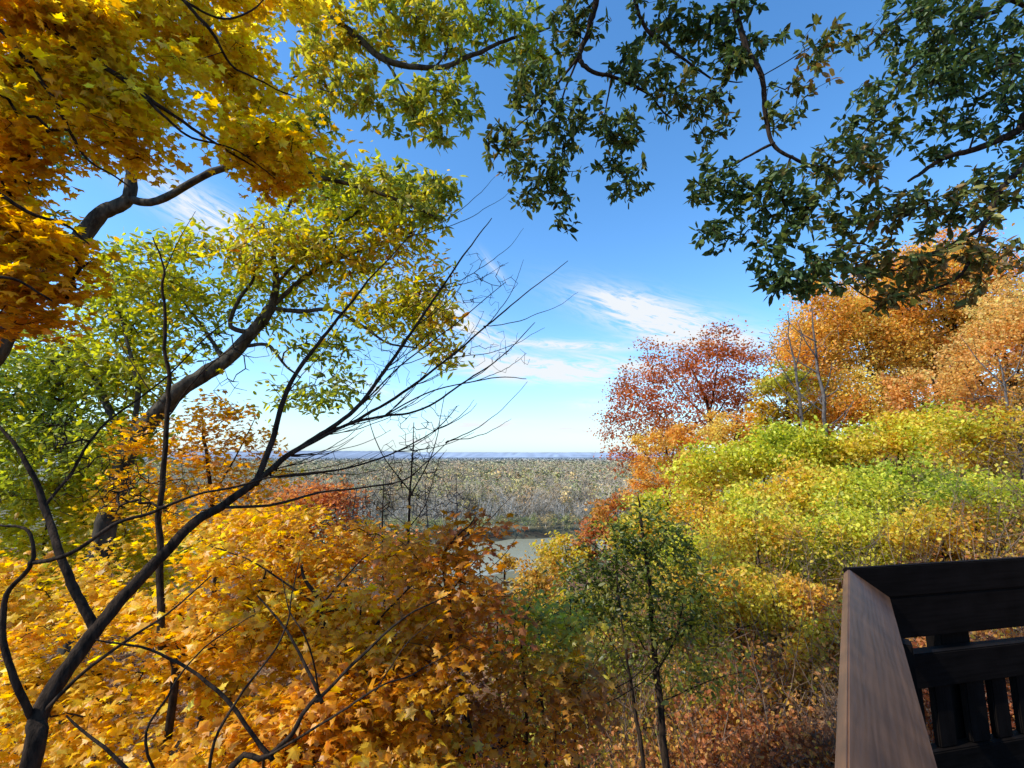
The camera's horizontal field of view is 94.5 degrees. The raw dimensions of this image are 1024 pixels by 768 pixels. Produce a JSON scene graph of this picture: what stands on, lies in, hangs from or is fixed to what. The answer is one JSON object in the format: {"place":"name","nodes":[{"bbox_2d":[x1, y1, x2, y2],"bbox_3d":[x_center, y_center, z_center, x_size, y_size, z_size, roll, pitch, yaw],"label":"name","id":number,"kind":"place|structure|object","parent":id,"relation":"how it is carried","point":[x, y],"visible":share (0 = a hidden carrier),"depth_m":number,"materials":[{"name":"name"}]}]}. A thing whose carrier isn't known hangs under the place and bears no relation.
{"place":"outdoors","nodes":[
{"label":"outdoors","id":0,"kind":"place"},
{"bbox_2d":[15,537,640,576],"bbox_3d":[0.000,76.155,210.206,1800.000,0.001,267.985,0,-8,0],"label":"river","id":1,"kind":"structure","parent":0,"point":[522,545],"depth_m":218.93,"materials":[{"name":"beige liquid"}]},
{"bbox_2d":[17,451,714,459],"bbox_3d":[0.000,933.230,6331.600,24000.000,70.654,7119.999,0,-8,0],"label":"hills","id":2,"kind":"structure","parent":0,"point":[348,454],"depth_m":3573.57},
{"bbox_2d":[0,452,1022,767],"bbox_3d":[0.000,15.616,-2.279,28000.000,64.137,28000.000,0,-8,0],"label":"ground","id":3,"kind":"structure","parent":0,"point":[532,532],"depth_m":35.35,"materials":[{"name":"soil"}]},
{"bbox_2d":[0,0,355,350],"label":"maple tree","id":4,"kind":"object","parent":3,"relation":"on","point":[61,58],"visible":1,"depth_m":3.51,"materials":[{"name":"yellow plant"}]},
{"bbox_2d":[102,211,255,767],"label":"maple sapling","id":5,"kind":"object","parent":3,"relation":"on","point":[173,696],"visible":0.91,"depth_m":4.04,"materials":[{"name":"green plant"}]},
{"bbox_2d":[27,388,331,739],"bbox_3d":[-4.911,3.693,7.012,4.302,7.321,1.974,0,-8,0],"label":"understorey maple","id":6,"kind":"object","parent":3,"relation":"on","point":[228,414],"visible":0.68,"depth_m":7.28,"materials":[{"name":"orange plant"}]},
{"bbox_2d":[0,131,474,740],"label":"oak tree","id":7,"kind":"object","parent":3,"relation":"on","point":[76,369],"visible":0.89,"depth_m":9.39,"materials":[{"name":"green plant"}]},
{"bbox_2d":[0,558,498,767],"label":"understorey maple","id":8,"kind":"object","parent":3,"relation":"on","point":[317,722],"visible":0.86,"depth_m":3.24,"materials":[{"name":"orange plant"}]},
{"bbox_2d":[0,497,503,695],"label":"understorey maple","id":9,"kind":"object","parent":3,"relation":"on","point":[135,614],"visible":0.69,"depth_m":4.05,"materials":[{"name":"orange plant"}]},
{"bbox_2d":[0,0,556,365],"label":"oak tree","id":10,"kind":"object","parent":3,"relation":"on","point":[416,106],"visible":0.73,"depth_m":6.92,"materials":[{"name":"green plant"}]},
{"bbox_2d":[0,181,577,767],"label":"bare tree","id":11,"kind":"object","parent":3,"relation":"on","point":[38,725],"visible":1,"depth_m":3.00,"materials":[{"name":"brown plant"}]},
{"bbox_2d":[253,486,392,669],"bbox_3d":[-3.890,5.034,9.492,3.111,5.881,1.502,0,-8,0],"label":"tree","id":12,"kind":"object","parent":3,"relation":"on","point":[355,496],"visible":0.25,"depth_m":9.71,"materials":[{"name":"brown plant"}]},
{"bbox_2d":[211,470,440,602],"bbox_3d":[-7.570,7.564,20.421,10.485,7.549,8.022,0,-8,0],"label":"peach maple","id":13,"kind":"object","parent":3,"relation":"on","point":[327,500],"visible":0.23,"depth_m":20.79,"materials":[{"name":"orange plant"}]},
{"bbox_2d":[307,499,402,692],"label":"understorey maple","id":14,"kind":"object","parent":3,"relation":"on","point":[322,541],"visible":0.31,"depth_m":6.58,"materials":[{"name":"orange plant"}]},
{"bbox_2d":[364,500,380,524],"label":"tree","id":15,"kind":"object","parent":3,"relation":"on","point":[373,512],"visible":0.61,"depth_m":248.20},
{"bbox_2d":[308,479,479,730],"bbox_3d":[-2.145,4.585,8.479,3.256,5.665,0.897,3,-9,-20],"label":"bare tree","id":16,"kind":"object","parent":3,"relation":"on","point":[382,521],"visible":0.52,"depth_m":8.70,"materials":[{"name":"brown plant"}]},
{"bbox_2d":[389,503,403,528],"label":"tree","id":17,"kind":"object","parent":3,"relation":"on","point":[394,513],"visible":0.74,"depth_m":249.99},
{"bbox_2d":[394,501,407,527],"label":"tree","id":18,"kind":"object","parent":3,"relation":"on","point":[402,512],"visible":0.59,"depth_m":255.56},
{"bbox_2d":[100,457,709,526],"bbox_3d":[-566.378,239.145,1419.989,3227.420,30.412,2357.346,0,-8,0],"label":"bottomland wood","id":19,"kind":"object","parent":3,"relation":"on","point":[521,479],"visible":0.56,"depth_m":478.93,"materials":[{"name":"plant"}]},
{"bbox_2d":[396,496,414,529],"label":"tree","id":20,"kind":"object","parent":3,"relation":"on","point":[401,514],"visible":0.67,"depth_m":253.74,"materials":[{"name":"plant"}]},
{"bbox_2d":[359,463,485,735],"bbox_3d":[-2.361,5.398,11.432,3.379,7.046,1.319,0,-8,0],"label":"bare tree","id":21,"kind":"object","parent":3,"relation":"on","point":[425,514],"visible":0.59,"depth_m":11.68,"materials":[{"name":"brown plant"}]},
{"bbox_2d":[418,501,432,529],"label":"tree","id":22,"kind":"object","parent":3,"relation":"on","point":[423,510],"visible":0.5,"depth_m":253.25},
{"bbox_2d":[420,503,433,530],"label":"tree","id":23,"kind":"object","parent":3,"relation":"on","point":[428,512],"visible":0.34,"depth_m":258.06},
{"bbox_2d":[353,392,511,722],"bbox_3d":[-1.955,3.927,9.517,3.800,7.827,1.390,-3,-9,21],"label":"bare tree","id":24,"kind":"object","parent":3,"relation":"on","point":[410,494],"visible":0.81,"depth_m":9.77,"materials":[{"name":"brown plant"}]},
{"bbox_2d":[429,498,443,524],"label":"tree","id":25,"kind":"object","parent":3,"relation":"on","point":[434,513],"visible":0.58,"depth_m":256.44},
{"bbox_2d":[432,492,458,525],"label":"tree","id":26,"kind":"object","parent":3,"relation":"on","point":[442,508],"visible":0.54,"depth_m":256.95,"materials":[{"name":"plant"}]},
{"bbox_2d":[356,505,538,764],"bbox_3d":[-0.477,3.610,3.426,1.385,5.365,0.965,0,-8,0],"label":"understorey maple","id":27,"kind":"object","parent":3,"relation":"on","point":[458,562],"visible":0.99,"depth_m":3.63,"materials":[{"name":"orange plant"}]},
{"bbox_2d":[445,492,464,529],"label":"tree","id":28,"kind":"object","parent":3,"relation":"on","point":[454,506],"visible":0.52,"depth_m":257.00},
{"bbox_2d":[431,473,520,755],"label":"bare tree","id":29,"kind":"object","parent":3,"relation":"on","point":[457,509],"visible":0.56,"depth_m":10.66,"materials":[{"name":"brown plant"}]},
{"bbox_2d":[479,494,495,520],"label":"tree","id":30,"kind":"object","parent":3,"relation":"on","point":[490,505],"visible":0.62,"depth_m":258.18,"materials":[{"name":"plant"}]},
{"bbox_2d":[484,502,501,531],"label":"tree","id":31,"kind":"object","parent":3,"relation":"on","point":[496,506],"visible":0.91,"depth_m":253.14,"materials":[{"name":"plant"}]},
{"bbox_2d":[492,551,519,642],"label":"thicket bush","id":32,"kind":"object","parent":3,"relation":"on","point":[508,563],"visible":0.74,"depth_m":25.01,"materials":[{"name":"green plant"}]},
{"bbox_2d":[493,490,518,530],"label":"tree","id":33,"kind":"object","parent":3,"relation":"on","point":[503,495],"visible":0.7,"depth_m":257.40,"materials":[{"name":"plant"}]},
{"bbox_2d":[499,499,518,520],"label":"tree","id":34,"kind":"object","parent":3,"relation":"on","point":[506,512],"visible":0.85,"depth_m":256.57,"materials":[{"name":"plant"}]},
{"bbox_2d":[382,582,639,767],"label":"understorey maple","id":35,"kind":"object","parent":3,"relation":"on","point":[572,699],"visible":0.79,"depth_m":3.74,"materials":[{"name":"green plant"}]},
{"bbox_2d":[0,476,1023,767],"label":"leaf litter","id":36,"kind":"object","parent":3,"relation":"on","point":[184,704],"visible":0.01,"depth_m":14.28,"materials":[{"name":"plant"}]},
{"bbox_2d":[0,354,213,749],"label":"understorey maple","id":37,"kind":"object","parent":36,"relation":"on","point":[77,528],"visible":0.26,"depth_m":10.00,"materials":[{"name":"yellow plant"}]},
{"bbox_2d":[423,576,613,767],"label":"bare tree","id":38,"kind":"object","parent":3,"relation":"on","point":[507,753],"visible":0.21,"depth_m":4.57,"materials":[{"name":"brown plant"}]},
{"bbox_2d":[512,497,532,529],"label":"tree","id":39,"kind":"object","parent":3,"relation":"on","point":[519,513],"visible":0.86,"depth_m":263.06,"materials":[{"name":"plant"}]},
{"bbox_2d":[520,513,537,525],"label":"bank bush","id":40,"kind":"object","parent":3,"relation":"on","point":[533,518],"visible":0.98,"depth_m":258.32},
{"bbox_2d":[525,492,539,528],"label":"tree","id":41,"kind":"object","parent":3,"relation":"on","point":[532,505],"visible":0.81,"depth_m":270.07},
{"bbox_2d":[461,583,609,767],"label":"understorey maple","id":42,"kind":"object","parent":3,"relation":"on","point":[538,638],"visible":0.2,"depth_m":4.83,"materials":[{"name":"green plant"}]},
{"bbox_2d":[503,549,575,634],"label":"thicket bush","id":43,"kind":"object","parent":3,"relation":"on","point":[533,576],"visible":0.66,"depth_m":19.59,"materials":[{"name":"yellow plant"}]},
{"bbox_2d":[530,514,553,528],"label":"bank bush","id":44,"kind":"object","parent":3,"relation":"on","point":[539,521],"visible":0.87,"depth_m":261.50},
{"bbox_2d":[534,494,550,524],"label":"tree","id":45,"kind":"object","parent":3,"relation":"on","point":[537,508],"visible":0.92,"depth_m":265.52,"materials":[{"name":"plant"}]},
{"bbox_2d":[534,516,550,530],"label":"bank bush","id":46,"kind":"object","parent":3,"relation":"on","point":[547,519],"visible":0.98,"depth_m":259.55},
{"bbox_2d":[535,495,557,528],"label":"tree","id":47,"kind":"object","parent":3,"relation":"on","point":[546,509],"visible":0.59,"depth_m":269.43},
{"bbox_2d":[542,511,560,529],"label":"bank bush","id":48,"kind":"object","parent":3,"relation":"on","point":[551,518],"visible":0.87,"depth_m":265.41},
{"bbox_2d":[546,497,560,528],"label":"tree","id":49,"kind":"object","parent":3,"relation":"on","point":[554,510],"visible":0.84,"depth_m":267.44,"materials":[{"name":"plant"}]},
{"bbox_2d":[553,501,570,529],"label":"tree","id":50,"kind":"object","parent":3,"relation":"on","point":[561,507],"visible":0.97,"depth_m":263.59,"materials":[{"name":"plant"}]},
{"bbox_2d":[552,511,573,528],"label":"bank bush","id":51,"kind":"object","parent":3,"relation":"on","point":[562,520],"visible":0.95,"depth_m":261.92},
{"bbox_2d":[513,585,614,708],"bbox_3d":[1.181,6.966,12.148,3.282,3.427,2.017,-5,-9,28],"label":"thicket bush","id":52,"kind":"object","parent":3,"relation":"on","point":[560,598],"visible":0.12,"depth_m":12.11,"materials":[{"name":"green plant"}]},
{"bbox_2d":[529,530,602,594],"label":"thicket bush","id":53,"kind":"object","parent":3,"relation":"on","point":[553,541],"visible":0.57,"depth_m":21.60,"materials":[{"name":"yellow plant"}]},
{"bbox_2d":[559,514,577,529],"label":"bank bush","id":54,"kind":"object","parent":3,"relation":"on","point":[569,520],"visible":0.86,"depth_m":262.14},
{"bbox_2d":[571,500,586,528],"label":"tree","id":55,"kind":"object","parent":3,"relation":"on","point":[576,513],"visible":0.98,"depth_m":263.65,"materials":[{"name":"plant"}]},
{"bbox_2d":[572,499,585,513],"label":"tree","id":56,"kind":"object","parent":3,"relation":"on","point":[576,506],"visible":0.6,"depth_m":272.83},
{"bbox_2d":[576,498,590,518],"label":"tree","id":57,"kind":"object","parent":3,"relation":"on","point":[582,516],"visible":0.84,"depth_m":268.85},
{"bbox_2d":[558,516,620,589],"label":"thicket bush","id":58,"kind":"object","parent":3,"relation":"on","point":[585,533],"visible":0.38,"depth_m":22.21,"materials":[{"name":"orange plant"}]},
{"bbox_2d":[515,599,686,767],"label":"bare tree","id":59,"kind":"object","parent":3,"relation":"on","point":[615,687],"visible":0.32,"depth_m":4.70,"materials":[{"name":"brown plant"}]},
{"bbox_2d":[584,491,640,587],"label":"thicket bush","id":60,"kind":"object","parent":3,"relation":"on","point":[601,513],"visible":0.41,"depth_m":23.34,"materials":[{"name":"orange plant"}]},
{"bbox_2d":[578,567,664,767],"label":"thin sapling","id":61,"kind":"object","parent":3,"relation":"on","point":[601,658],"visible":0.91,"depth_m":5.93,"materials":[{"name":"green plant"}]},
{"bbox_2d":[536,495,760,767],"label":"dark sapling","id":62,"kind":"object","parent":3,"relation":"on","point":[606,572],"visible":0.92,"depth_m":6.36,"materials":[{"name":"green plant"}]},
{"bbox_2d":[594,508,704,568],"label":"thicket bush","id":63,"kind":"object","parent":3,"relation":"on","point":[638,532],"visible":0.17,"depth_m":15.10,"materials":[{"name":"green plant"}]},
{"bbox_2d":[621,484,706,585],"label":"thicket bush","id":64,"kind":"object","parent":3,"relation":"on","point":[647,496],"visible":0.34,"depth_m":20.73,"materials":[{"name":"yellow plant"}]},
{"bbox_2d":[618,421,722,549],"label":"orange maple","id":65,"kind":"object","parent":3,"relation":"on","point":[644,475],"visible":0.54,"depth_m":32.86,"materials":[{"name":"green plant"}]},
{"bbox_2d":[477,0,876,306],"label":"oak tree","id":66,"kind":"object","parent":3,"relation":"on","point":[741,57],"visible":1,"depth_m":5.18,"materials":[{"name":"green plant"}]},
{"bbox_2d":[587,315,780,479],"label":"red oak","id":67,"kind":"object","parent":3,"relation":"on","point":[687,367],"visible":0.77,"depth_m":43.16,"materials":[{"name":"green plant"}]},
{"bbox_2d":[644,515,742,602],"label":"thicket bush","id":68,"kind":"object","parent":3,"relation":"on","point":[689,560],"visible":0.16,"depth_m":13.57,"materials":[{"name":"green plant"}]},
{"bbox_2d":[677,451,722,503],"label":"hillside bush","id":69,"kind":"object","parent":3,"relation":"on","point":[707,476],"visible":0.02,"depth_m":38.67,"materials":[{"name":"green plant"}]},
{"bbox_2d":[659,496,742,541],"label":"thicket bush","id":70,"kind":"object","parent":3,"relation":"on","point":[674,510],"visible":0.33,"depth_m":18.18,"materials":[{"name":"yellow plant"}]},
{"bbox_2d":[385,415,1023,767],"bbox_3d":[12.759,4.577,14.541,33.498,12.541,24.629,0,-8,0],"label":"brush","id":71,"kind":"object","parent":3,"relation":"on","point":[704,758],"depth_m":8.59,"materials":[{"name":"plant"}]},
{"bbox_2d":[656,434,775,509],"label":"thicket bush","id":72,"kind":"object","parent":3,"relation":"on","point":[704,468],"visible":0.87,"depth_m":22.45,"materials":[{"name":"green plant"}]},
{"bbox_2d":[694,406,772,509],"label":"orange maple","id":73,"kind":"object","parent":3,"relation":"on","point":[721,428],"visible":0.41,"depth_m":36.03,"materials":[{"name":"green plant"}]},
{"bbox_2d":[678,555,809,659],"bbox_3d":[5.039,5.104,10.161,3.251,2.744,2.094,3,-9,-17],"label":"thicket bush","id":74,"kind":"object","parent":3,"relation":"on","point":[753,590],"visible":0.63,"depth_m":9.94,"materials":[{"name":"yellow plant"}]},
{"bbox_2d":[721,438,780,494],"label":"hillside bush","id":75,"kind":"object","parent":3,"relation":"on","point":[748,471],"visible":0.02,"depth_m":36.98,"materials":[{"name":"green plant"}]},
{"bbox_2d":[705,476,799,554],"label":"thicket bush","id":76,"kind":"object","parent":3,"relation":"on","point":[742,493],"visible":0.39,"depth_m":18.80,"materials":[{"name":"yellow plant"}]},
{"bbox_2d":[713,420,802,507],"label":"thicket bush","id":77,"kind":"object","parent":3,"relation":"on","point":[753,471],"visible":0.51,"depth_m":22.77,"materials":[{"name":"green plant"}]},
{"bbox_2d":[680,497,846,632],"bbox_3d":[6.225,4.853,12.079,4.471,3.946,2.968,3,-9,-20],"label":"thicket bush","id":78,"kind":"object","parent":3,"relation":"on","point":[749,527],"visible":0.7,"depth_m":11.92,"materials":[{"name":"yellow plant"}]},
{"bbox_2d":[747,424,806,471],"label":"hillside bush","id":79,"kind":"object","parent":3,"relation":"on","point":[757,435],"visible":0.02,"depth_m":34.85,"materials":[{"name":"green plant"}]},
{"bbox_2d":[740,359,830,490],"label":"yellow tree","id":80,"kind":"object","parent":3,"relation":"on","point":[768,407],"visible":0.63,"depth_m":29.26,"materials":[{"name":"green plant"}]},
{"bbox_2d":[747,313,836,477],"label":"bare tree","id":81,"kind":"object","parent":3,"relation":"on","point":[800,414],"visible":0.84,"depth_m":26.22,"materials":[{"name":"grey plant"}]},
{"bbox_2d":[753,567,842,637],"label":"thicket bush","id":82,"kind":"object","parent":3,"relation":"on","point":[792,588],"visible":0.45,"depth_m":10.26,"materials":[{"name":"yellow plant"}]},
{"bbox_2d":[762,606,841,686],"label":"thicket bush","id":83,"kind":"object","parent":3,"relation":"on","point":[810,632],"visible":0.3,"depth_m":9.04,"materials":[{"name":"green plant"}]},
{"bbox_2d":[746,414,860,480],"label":"thicket bush","id":84,"kind":"object","parent":3,"relation":"on","point":[808,445],"visible":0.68,"depth_m":21.83,"materials":[{"name":"green plant"}]},
{"bbox_2d":[752,454,857,534],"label":"thicket bush","id":85,"kind":"object","parent":3,"relation":"on","point":[790,495],"visible":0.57,"depth_m":16.61,"materials":[{"name":"yellow plant"}]},
{"bbox_2d":[748,503,871,603],"bbox_3d":[8.110,4.978,12.595,3.871,3.727,2.845,0,-8,0],"label":"thicket bush","id":86,"kind":"object","parent":3,"relation":"on","point":[819,532],"visible":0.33,"depth_m":12.20,"materials":[{"name":"yellow plant"}]},
{"bbox_2d":[770,308,853,436],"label":"bare tree","id":87,"kind":"object","parent":3,"relation":"on","point":[823,400],"visible":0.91,"depth_m":25.31,"materials":[{"name":"grey plant"}]},
{"bbox_2d":[796,419,875,481],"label":"hillside bush","id":88,"kind":"object","parent":3,"relation":"on","point":[829,432],"visible":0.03,"depth_m":32.04,"materials":[{"name":"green plant"}]},
{"bbox_2d":[795,455,909,519],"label":"thicket bush","id":89,"kind":"object","parent":3,"relation":"on","point":[842,490],"visible":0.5,"depth_m":15.23,"materials":[{"name":"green plant"}]},
{"bbox_2d":[807,425,907,480],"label":"thicket bush","id":90,"kind":"object","parent":3,"relation":"on","point":[867,450],"visible":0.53,"depth_m":21.15,"materials":[{"name":"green plant"}]},
{"bbox_2d":[755,241,971,462],"bbox_3d":[24.317,-1.329,32.558,16.658,15.740,10.895,0,-8,0],"label":"orange maple","id":91,"kind":"object","parent":3,"relation":"on","point":[855,327],"visible":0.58,"depth_m":30.62,"materials":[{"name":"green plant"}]},
{"bbox_2d":[800,496,927,569],"bbox_3d":[9.021,4.493,11.899,2.974,3.233,2.644,0,-8,0],"label":"thicket bush","id":92,"kind":"object","parent":3,"relation":"on","point":[862,522],"visible":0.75,"depth_m":11.68,"materials":[{"name":"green plant"}]},
{"bbox_2d":[841,408,914,462],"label":"hillside bush","id":93,"kind":"object","parent":3,"relation":"on","point":[866,418],"visible":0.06,"depth_m":29.18,"materials":[{"name":"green plant"}]},
{"bbox_2d":[829,407,942,506],"bbox_3d":[17.719,3.702,21.754,5.371,5.416,3.976,0,-8,0],"label":"thicket bush","id":94,"kind":"object","parent":3,"relation":"on","point":[887,427],"visible":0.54,"depth_m":21.84,"materials":[{"name":"yellow plant"}]},
{"bbox_2d":[783,0,1023,317],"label":"oak tree","id":95,"kind":"object","parent":3,"relation":"on","point":[925,14],"visible":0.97,"depth_m":5.35,"materials":[{"name":"green plant"}]},
{"bbox_2d":[840,452,979,523],"bbox_3d":[11.763,3.667,13.968,4.498,3.290,2.825,3,-9,-18],"label":"thicket bush","id":96,"kind":"object","parent":3,"relation":"on","point":[890,475],"visible":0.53,"depth_m":13.73,"materials":[{"name":"green plant"}]},
{"bbox_2d":[873,366,972,475],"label":"peach maple","id":97,"kind":"object","parent":3,"relation":"on","point":[920,379],"visible":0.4,"depth_m":24.66,"materials":[{"name":"orange plant"}]},
{"bbox_2d":[881,390,973,475],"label":"thicket bush","id":98,"kind":"object","parent":3,"relation":"on","point":[920,431],"visible":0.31,"depth_m":20.52,"materials":[{"name":"yellow plant"}]},
{"bbox_2d":[835,557,1023,767],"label":"viewing deck","id":99,"kind":"structure","parent":3,"relation":"on","point":[888,672],"depth_m":2.50,"materials":[{"name":"wood"}]},
{"bbox_2d":[864,223,1023,378],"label":"orange maple","id":100,"kind":"object","parent":3,"relation":"on","point":[948,315],"visible":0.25,"depth_m":31.76,"materials":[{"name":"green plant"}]},
{"bbox_2d":[872,493,1017,561],"bbox_3d":[10.418,4.052,11.540,3.732,2.685,2.578,0,-8,0],"label":"thicket bush","id":101,"kind":"object","parent":3,"relation":"on","point":[920,517],"visible":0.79,"depth_m":11.23,"materials":[{"name":"yellow plant"}]},
{"bbox_2d":[891,461,1023,556],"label":"thicket bush","id":102,"kind":"object","parent":3,"relation":"on","point":[971,486],"visible":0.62,"depth_m":11.73,"materials":[{"name":"green plant"}]},
{"bbox_2d":[908,396,1016,471],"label":"hillside bush","id":103,"kind":"object","parent":3,"relation":"on","point":[938,446],"visible":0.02,"depth_m":25.77,"materials":[{"name":"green plant"}]},
{"bbox_2d":[909,399,1023,518],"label":"thicket bush","id":104,"kind":"object","parent":3,"relation":"on","point":[974,430],"visible":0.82,"depth_m":16.80,"materials":[{"name":"yellow plant"}]},
{"bbox_2d":[921,274,1023,478],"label":"peach maple","id":105,"kind":"object","parent":3,"relation":"on","point":[1004,334],"visible":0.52,"depth_m":19.64,"materials":[{"name":"orange plant"}]},
{"bbox_2d":[953,336,1023,485],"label":"bare tree","id":106,"kind":"object","parent":3,"relation":"on","point":[1005,396],"visible":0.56,"depth_m":17.07,"materials":[{"name":"grey plant"}]},
{"bbox_2d":[0,0,1023,452],"label":"sky","id":107,"kind":"structure","parent":0,"point":[635,273],"materials":[{"name":"blue"}]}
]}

